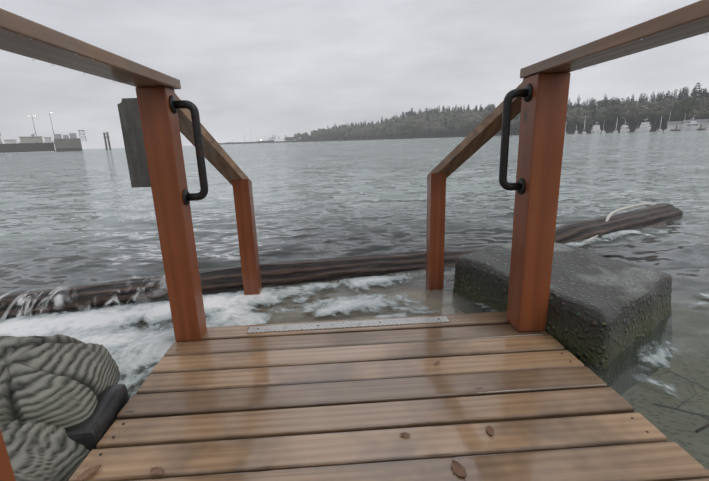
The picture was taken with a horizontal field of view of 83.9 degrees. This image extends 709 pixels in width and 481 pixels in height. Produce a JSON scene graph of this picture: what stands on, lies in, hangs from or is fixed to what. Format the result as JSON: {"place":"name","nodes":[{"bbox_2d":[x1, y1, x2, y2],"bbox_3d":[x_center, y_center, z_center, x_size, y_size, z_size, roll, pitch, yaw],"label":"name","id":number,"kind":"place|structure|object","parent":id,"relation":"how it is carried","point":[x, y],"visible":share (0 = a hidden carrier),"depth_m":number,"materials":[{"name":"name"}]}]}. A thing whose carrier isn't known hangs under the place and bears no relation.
{"place":"outdoors","nodes":[
{"label":"outdoors","id":0,"kind":"place"},
{"bbox_2d":[219,140,288,144],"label":"distant shoreline","id":1,"kind":"structure","parent":0,"point":[271,141],"depth_m":2108.55,"materials":[{"name":"grey"}]},
{"bbox_2d":[232,130,288,141],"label":"buildings","id":2,"kind":"structure","parent":1,"relation":"on","point":[280,139],"depth_m":2118.18,"materials":[{"name":"grey"}]},
{"bbox_2d":[0,130,708,319],"bbox_3d":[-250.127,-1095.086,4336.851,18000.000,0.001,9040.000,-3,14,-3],"label":"water","id":3,"kind":"structure","parent":0,"point":[53,202],"depth_m":7.55,"materials":[{"name":"grey liquid"}]},
{"bbox_2d":[0,133,54,153],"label":"timber pier","id":4,"kind":"structure","parent":3,"relation":"in","point":[34,143],"depth_m":188.39,"materials":[{"name":"wood"}]},
{"bbox_2d":[27,112,54,138],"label":"light poles","id":5,"kind":"object","parent":4,"relation":"on","point":[51,123],"visible":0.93,"depth_m":198.18,"materials":[{"name":"silver metal"}]},
{"bbox_2d":[54,130,86,151],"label":"concrete landing","id":6,"kind":"object","parent":3,"relation":"in","point":[71,143],"visible":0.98,"depth_m":192.04,"materials":[{"name":"grey concrete"}]},
{"bbox_2d":[0,276,154,324],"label":"water splash","id":7,"kind":"object","parent":3,"relation":"in","point":[58,299],"visible":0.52,"depth_m":2.25,"materials":[{"name":"white liquid"}]},
{"bbox_2d":[103,132,110,149],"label":"mooring dolphin","id":8,"kind":"object","parent":3,"relation":"in","point":[105,137],"visible":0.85,"depth_m":217.00},
{"bbox_2d":[0,249,479,327],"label":"drift log","id":9,"kind":"object","parent":3,"relation":"in","point":[285,275],"visible":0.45,"depth_m":2.60,"materials":[{"name":"brown wood"}]},
{"bbox_2d":[0,229,708,398],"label":"sea foam","id":10,"kind":"object","parent":3,"relation":"on","point":[130,349],"visible":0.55,"depth_m":2.10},
{"bbox_2d":[591,123,600,133],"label":"boat","id":11,"kind":"object","parent":3,"relation":"on","point":[595,127],"visible":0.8,"depth_m":272.15,"materials":[{"name":"grey"}]},
{"bbox_2d":[554,203,682,254],"bbox_3d":[2.300,0.006,3.759,2.746,0.476,0.356,-9,16,-27],"label":"drift log","id":12,"kind":"object","parent":3,"relation":"in","point":[652,215],"visible":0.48,"depth_m":3.66,"materials":[{"name":"brown wood"}]},
{"bbox_2d":[576,203,655,246],"bbox_3d":[2.451,-0.147,3.781,2.620,0.233,0.169,-12,17,-34],"label":"mooring rope","id":13,"kind":"object","parent":12,"relation":"on","point":[621,209],"visible":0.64,"depth_m":3.93,"materials":[{"name":"white fabric"}]},
{"bbox_2d":[620,123,629,132],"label":"boat","id":14,"kind":"object","parent":3,"relation":"on","point":[627,128],"visible":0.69,"depth_m":253.06,"materials":[{"name":"grey"}]},
{"bbox_2d":[567,124,704,133],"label":"boats","id":15,"kind":"object","parent":3,"relation":"on","point":[633,131],"visible":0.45,"depth_m":239.72,"materials":[{"name":"grey"}]},
{"bbox_2d":[637,119,651,131],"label":"boat","id":16,"kind":"object","parent":3,"relation":"on","point":[645,126],"visible":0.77,"depth_m":223.85,"materials":[{"name":"grey"}]},
{"bbox_2d":[654,367,708,432],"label":"twigs","id":17,"kind":"object","parent":3,"relation":"in","point":[699,429],"visible":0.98,"depth_m":1.34,"materials":[{"name":"brown wood"}]},
{"bbox_2d":[685,121,697,130],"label":"boat","id":18,"kind":"object","parent":3,"relation":"on","point":[694,127],"visible":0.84,"depth_m":216.82,"materials":[{"name":"grey"}]},
{"bbox_2d":[0,216,708,470],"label":"shallow water","id":19,"kind":"structure","parent":0,"point":[690,355],"depth_m":6.41,"materials":[{"name":"grey liquid"}]},
{"bbox_2d":[0,419,89,480],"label":"boulder","id":20,"kind":"object","parent":19,"relation":"on","point":[39,451],"visible":0.62,"depth_m":1.11,"materials":[{"name":"grey stone"}]},
{"bbox_2d":[0,334,122,427],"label":"boulder","id":21,"kind":"object","parent":19,"relation":"on","point":[60,380],"visible":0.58,"depth_m":1.30,"materials":[{"name":"grey stone"}]},
{"bbox_2d":[64,384,128,451],"bbox_3d":[-0.871,0.864,1.391,0.155,0.652,0.276,-4,14,-8],"label":"rock","id":22,"kind":"object","parent":19,"relation":"on","point":[94,427],"visible":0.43,"depth_m":1.28,"materials":[{"name":"black stone"}]},
{"bbox_2d":[232,179,262,307],"bbox_3d":[-0.620,0.339,2.424,0.089,1.429,0.089,-3,14,-3],"label":"post","id":23,"kind":"object","parent":19,"relation":"on","point":[246,223],"visible":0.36,"depth_m":2.29,"materials":[{"name":"brown wood"}]},
{"bbox_2d":[252,292,464,324],"bbox_3d":[-0.112,0.983,2.832,1.470,1.447,1.629,-3,14,-3],"label":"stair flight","id":24,"kind":"object","parent":19,"relation":"on","point":[439,307],"visible":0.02,"depth_m":2.24,"materials":[{"name":"wood"}]},
{"bbox_2d":[426,173,445,299],"bbox_3d":[0.502,0.292,2.477,0.089,1.423,0.089,-3,14,-3],"label":"post","id":25,"kind":"object","parent":19,"relation":"on","point":[436,205],"visible":0.57,"depth_m":2.36,"materials":[{"name":"brown wood"}]},
{"bbox_2d":[451,242,672,395],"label":"concrete block","id":26,"kind":"structure","parent":19,"relation":"on","point":[608,321],"depth_m":1.84,"materials":[{"name":"grey concrete"}]},
{"bbox_3d":[0.209,1.343,-1.247,1.680,0.180,6.728,-3,14,-3],"label":"deck","id":27,"kind":"object","parent":19,"relation":"on","visible":0},
{"bbox_2d":[0,429,15,480],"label":"post","id":28,"kind":"object","parent":27,"relation":"on","point":[6,472],"depth_m":0.74,"materials":[{"name":"brown wood"}]},
{"bbox_2d":[76,464,101,480],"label":"leaf","id":29,"kind":"object","parent":27,"relation":"on","point":[87,473],"visible":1,"depth_m":1.09,"materials":[{"name":"brown plant"}]},
{"bbox_2d":[150,466,163,474],"bbox_3d":[-0.547,0.636,1.090,0.057,0.005,0.029,0,14,7],"label":"leaf","id":30,"kind":"object","parent":27,"relation":"on","point":[157,470],"visible":1,"depth_m":1.09,"materials":[{"name":"brown plant"}]},
{"bbox_2d":[135,86,206,341],"bbox_3d":[-0.785,-0.081,1.725,0.115,1.098,0.100,-3,14,-3],"label":"post","id":31,"kind":"object","parent":27,"relation":"on","point":[159,120],"visible":1,"depth_m":1.67,"materials":[{"name":"brown wood"}]},
{"bbox_2d":[0,8,180,88],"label":"top rail","id":32,"kind":"object","parent":31,"relation":"on","point":[49,45],"visible":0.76,"depth_m":1.00,"materials":[{"name":"brown wood"}]},
{"bbox_2d":[117,98,150,187],"bbox_3d":[-0.866,-0.416,1.693,0.235,0.370,0.007,-3,14,-3],"label":"sign plate","id":33,"kind":"object","parent":31,"relation":"attached to","point":[130,121],"visible":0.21,"depth_m":1.69,"materials":[{"name":"metal"}]},
{"bbox_2d":[169,95,207,205],"bbox_3d":[-0.686,-0.373,1.662,0.102,0.452,0.072,-3,14,-3],"label":"grab handle","id":34,"kind":"object","parent":31,"relation":"attached to","point":[175,105],"visible":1,"depth_m":1.65,"materials":[{"name":"black metal"}]},
{"bbox_2d":[175,94,251,187],"bbox_3d":[-0.720,-0.456,1.977,0.085,0.483,0.612,2,15,14],"label":"stair rail","id":35,"kind":"object","parent":31,"relation":"attached to","point":[220,160],"visible":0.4,"depth_m":1.97,"materials":[{"name":"brown wood"}]},
{"bbox_2d":[247,316,449,332],"bbox_3d":[-0.025,0.407,1.919,0.970,0.006,0.062,-3,14,-3],"label":"anti slip strip","id":36,"kind":"object","parent":27,"relation":"on","point":[344,324],"visible":1,"depth_m":1.91,"materials":[{"name":"grey metal"}]},
{"bbox_2d":[400,432,409,436],"bbox_3d":[0.155,0.587,1.194,0.039,0.004,0.020,-5,15,-11],"label":"leaf","id":37,"kind":"object","parent":27,"relation":"on","point":[405,434],"visible":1,"depth_m":1.20,"materials":[{"name":"brown plant"}]},
{"bbox_2d":[451,460,466,479],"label":"leaf","id":38,"kind":"object","parent":27,"relation":"on","point":[458,469],"visible":1,"depth_m":1.06,"materials":[{"name":"brown plant"}]},
{"bbox_2d":[486,425,494,435],"bbox_3d":[0.411,0.577,1.200,0.026,0.004,0.052,-5,15,-13],"label":"leaf","id":39,"kind":"object","parent":27,"relation":"on","point":[490,430],"visible":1,"depth_m":1.20,"materials":[{"name":"brown plant"}]},
{"bbox_2d":[507,72,570,331],"bbox_3d":[0.789,-0.133,1.725,0.130,1.098,0.130,-3,14,-3],"label":"post","id":40,"kind":"object","parent":27,"relation":"on","point":[543,115],"visible":1,"depth_m":1.66,"materials":[{"name":"brown wood"}]},
{"bbox_2d":[427,82,522,181],"bbox_3d":[0.616,-0.508,2.010,0.082,0.481,0.705,-8,16,-24],"label":"stair rail","id":41,"kind":"object","parent":40,"relation":"attached to","point":[484,131],"visible":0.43,"depth_m":1.98,"materials":[{"name":"brown wood"}]},
{"bbox_2d":[499,83,532,194],"bbox_3d":[0.664,-0.415,1.652,0.102,0.452,0.072,-3,14,-3],"label":"grab handle","id":42,"kind":"object","parent":40,"relation":"attached to","point":[525,93],"visible":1,"depth_m":1.63,"materials":[{"name":"black metal"}]},
{"bbox_2d":[520,0,708,77],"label":"top rail","id":43,"kind":"object","parent":40,"relation":"on","point":[687,21],"visible":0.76,"depth_m":1.07,"materials":[{"name":"brown wood"}]},
{"bbox_2d":[19,33,706,86],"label":"rail droplets","id":44,"kind":"object","parent":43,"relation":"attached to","point":[165,84],"visible":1,"depth_m":1.02,"materials":[{"name":"liquid"}]},
{"bbox_2d":[0,0,708,149],"label":"sky","id":45,"kind":"structure","parent":0,"point":[267,68],"materials":[{"name":"grey"}]},
{"bbox_2d":[68,311,708,480],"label":"deck","id":46,"kind":"structure","parent":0,"point":[232,403],"depth_m":1.29,"materials":[{"name":"brown wood"}]},
{"bbox_2d":[280,117,708,142],"bbox_3d":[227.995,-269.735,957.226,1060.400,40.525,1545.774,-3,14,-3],"label":"shoreline","id":47,"kind":"structure","parent":0,"point":[452,134],"depth_m":666.70,"materials":[{"name":"grey"}]},
{"bbox_2d":[326,129,331,140],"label":"alder","id":48,"kind":"object","parent":47,"relation":"on","point":[328,132],"visible":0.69,"depth_m":922.35,"materials":[{"name":"green plant"}]},
{"bbox_2d":[335,128,343,140],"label":"alder","id":49,"kind":"object","parent":47,"relation":"on","point":[339,131],"visible":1,"depth_m":886.91,"materials":[{"name":"green plant"}]},
{"bbox_2d":[371,126,381,139],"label":"alder","id":50,"kind":"object","parent":47,"relation":"on","point":[376,128],"visible":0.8,"depth_m":791.35,"materials":[{"name":"green plant"}]},
{"bbox_2d":[396,123,406,138],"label":"alder","id":51,"kind":"object","parent":47,"relation":"on","point":[398,126],"visible":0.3,"depth_m":717.95,"materials":[{"name":"green plant"}]},
{"bbox_2d":[399,122,414,138],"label":"alder","id":52,"kind":"object","parent":47,"relation":"on","point":[407,126],"visible":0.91,"depth_m":703.27,"materials":[{"name":"green plant"}]},
{"bbox_2d":[414,113,423,118],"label":"alder","id":53,"kind":"object","parent":47,"relation":"on","point":[417,116],"visible":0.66,"depth_m":805.50,"materials":[{"name":"green plant"}]},
{"bbox_2d":[420,126,427,133],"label":"alder","id":54,"kind":"object","parent":47,"relation":"on","point":[422,129],"visible":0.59,"depth_m":670.24,"materials":[{"name":"green plant"}]},
{"bbox_2d":[421,121,431,137],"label":"alder","id":55,"kind":"object","parent":47,"relation":"on","point":[425,123],"visible":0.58,"depth_m":676.48,"materials":[{"name":"green plant"}]},
{"bbox_2d":[431,124,441,132],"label":"alder","id":56,"kind":"object","parent":47,"relation":"on","point":[437,128],"visible":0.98,"depth_m":638.00,"materials":[{"name":"green plant"}]},
{"bbox_2d":[438,119,446,136],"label":"alder","id":57,"kind":"object","parent":47,"relation":"on","point":[441,122],"visible":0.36,"depth_m":644.89,"materials":[{"name":"green plant"}]},
{"bbox_2d":[442,119,448,137],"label":"fir","id":58,"kind":"object","parent":47,"relation":"on","point":[445,123],"visible":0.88,"depth_m":623.22,"materials":[{"name":"green plant"}]},
{"bbox_2d":[442,127,452,136],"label":"alder","id":59,"kind":"object","parent":47,"relation":"on","point":[445,129],"visible":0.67,"depth_m":619.21,"materials":[{"name":"green plant"}]},
{"bbox_2d":[443,110,452,116],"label":"alder","id":60,"kind":"object","parent":47,"relation":"on","point":[447,113],"visible":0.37,"depth_m":729.38,"materials":[{"name":"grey plant"}]},
{"bbox_2d":[465,111,477,116],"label":"alder","id":61,"kind":"object","parent":47,"relation":"on","point":[471,114],"visible":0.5,"depth_m":628.89,"materials":[{"name":"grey plant"}]},
{"bbox_2d":[471,117,482,127],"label":"alder","id":62,"kind":"object","parent":47,"relation":"on","point":[477,122],"visible":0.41,"depth_m":545.70,"materials":[{"name":"grey plant"}]},
{"bbox_2d":[510,121,519,134],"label":"alder","id":63,"kind":"object","parent":47,"relation":"on","point":[513,124],"visible":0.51,"depth_m":492.75,"materials":[{"name":"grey plant"}]},
{"bbox_2d":[566,121,581,132],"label":"alder","id":64,"kind":"object","parent":47,"relation":"on","point":[572,124],"visible":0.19,"depth_m":428.47,"materials":[{"name":"grey plant"}]},
{"bbox_2d":[566,109,583,132],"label":"alder","id":65,"kind":"object","parent":47,"relation":"on","point":[571,116],"visible":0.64,"depth_m":420.22,"materials":[{"name":"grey plant"}]},
{"bbox_2d":[573,109,580,130],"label":"fir","id":66,"kind":"object","parent":47,"relation":"on","point":[578,125],"visible":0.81,"depth_m":419.93,"materials":[{"name":"green plant"}]},
{"bbox_2d":[576,115,597,131],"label":"alder","id":67,"kind":"object","parent":47,"relation":"on","point":[581,119],"visible":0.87,"depth_m":404.80,"materials":[{"name":"grey plant"}]},
{"bbox_2d":[587,106,596,129],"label":"fir","id":68,"kind":"object","parent":47,"relation":"on","point":[591,126],"visible":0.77,"depth_m":402.04,"materials":[{"name":"green plant"}]},
{"bbox_2d":[595,108,609,127],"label":"alder","id":69,"kind":"object","parent":47,"relation":"on","point":[599,111],"visible":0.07,"depth_m":399.48,"materials":[{"name":"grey plant"}]},
{"bbox_2d":[593,109,613,130],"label":"alder","id":70,"kind":"object","parent":47,"relation":"on","point":[602,116],"visible":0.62,"depth_m":387.17,"materials":[{"name":"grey plant"}]},
{"bbox_2d":[600,122,606,131],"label":"fir","id":71,"kind":"object","parent":47,"relation":"on","point":[601,124],"visible":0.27,"depth_m":414.77,"materials":[{"name":"green plant"}]},
{"bbox_2d":[596,99,620,107],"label":"alder","id":72,"kind":"object","parent":47,"relation":"on","point":[608,103],"visible":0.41,"depth_m":519.65,"materials":[{"name":"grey plant"}]},
{"bbox_2d":[606,120,615,131],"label":"fir","id":73,"kind":"object","parent":47,"relation":"on","point":[610,124],"visible":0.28,"depth_m":399.77,"materials":[{"name":"green plant"}]},
{"bbox_2d":[604,104,621,131],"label":"alder","id":74,"kind":"object","parent":47,"relation":"on","point":[612,108],"visible":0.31,"depth_m":383.79,"materials":[{"name":"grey plant"}]},
{"bbox_2d":[608,108,631,131],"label":"alder","id":75,"kind":"object","parent":47,"relation":"on","point":[616,112],"visible":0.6,"depth_m":378.73,"materials":[{"name":"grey plant"}]},
{"bbox_2d":[620,101,648,130],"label":"alder","id":76,"kind":"object","parent":47,"relation":"on","point":[629,109],"visible":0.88,"depth_m":364.09,"materials":[{"name":"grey plant"}]},
{"bbox_2d":[633,107,655,121],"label":"alder","id":77,"kind":"object","parent":47,"relation":"on","point":[639,116],"visible":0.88,"depth_m":355.24,"materials":[{"name":"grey plant"}]},
{"bbox_2d":[644,106,663,130],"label":"alder","id":78,"kind":"object","parent":47,"relation":"on","point":[657,113],"visible":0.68,"depth_m":349.60,"materials":[{"name":"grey plant"}]},
{"bbox_2d":[647,98,676,126],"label":"alder","id":79,"kind":"object","parent":47,"relation":"on","point":[669,101],"visible":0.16,"depth_m":382.03,"materials":[{"name":"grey plant"}]},
{"bbox_2d":[660,116,683,121],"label":"alder","id":80,"kind":"object","parent":47,"relation":"on","point":[672,119],"visible":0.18,"depth_m":347.03,"materials":[{"name":"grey plant"}]},
{"bbox_2d":[661,105,687,120],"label":"alder","id":81,"kind":"object","parent":47,"relation":"on","point":[668,110],"visible":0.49,"depth_m":343.14,"materials":[{"name":"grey plant"}]},
{"bbox_2d":[673,109,688,119],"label":"alder","id":82,"kind":"object","parent":47,"relation":"on","point":[679,113],"visible":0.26,"depth_m":337.07,"materials":[{"name":"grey plant"}]},
{"bbox_2d":[667,119,708,129],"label":"marina sheds","id":83,"kind":"object","parent":47,"relation":"on","point":[679,124],"visible":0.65,"depth_m":262.63,"materials":[{"name":"white"}]},
{"bbox_2d":[674,97,708,119],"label":"alder","id":84,"kind":"object","parent":47,"relation":"on","point":[688,104],"visible":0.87,"depth_m":328.86,"materials":[{"name":"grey plant"}]},
{"bbox_2d":[690,83,700,97],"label":"fir","id":85,"kind":"object","parent":47,"relation":"on","point":[698,92],"visible":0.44,"depth_m":433.27,"materials":[{"name":"green plant"}]},
{"bbox_2d":[688,106,708,119],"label":"alder","id":86,"kind":"object","parent":47,"relation":"on","point":[704,112],"visible":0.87,"depth_m":321.37,"materials":[{"name":"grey plant"}]}
]}

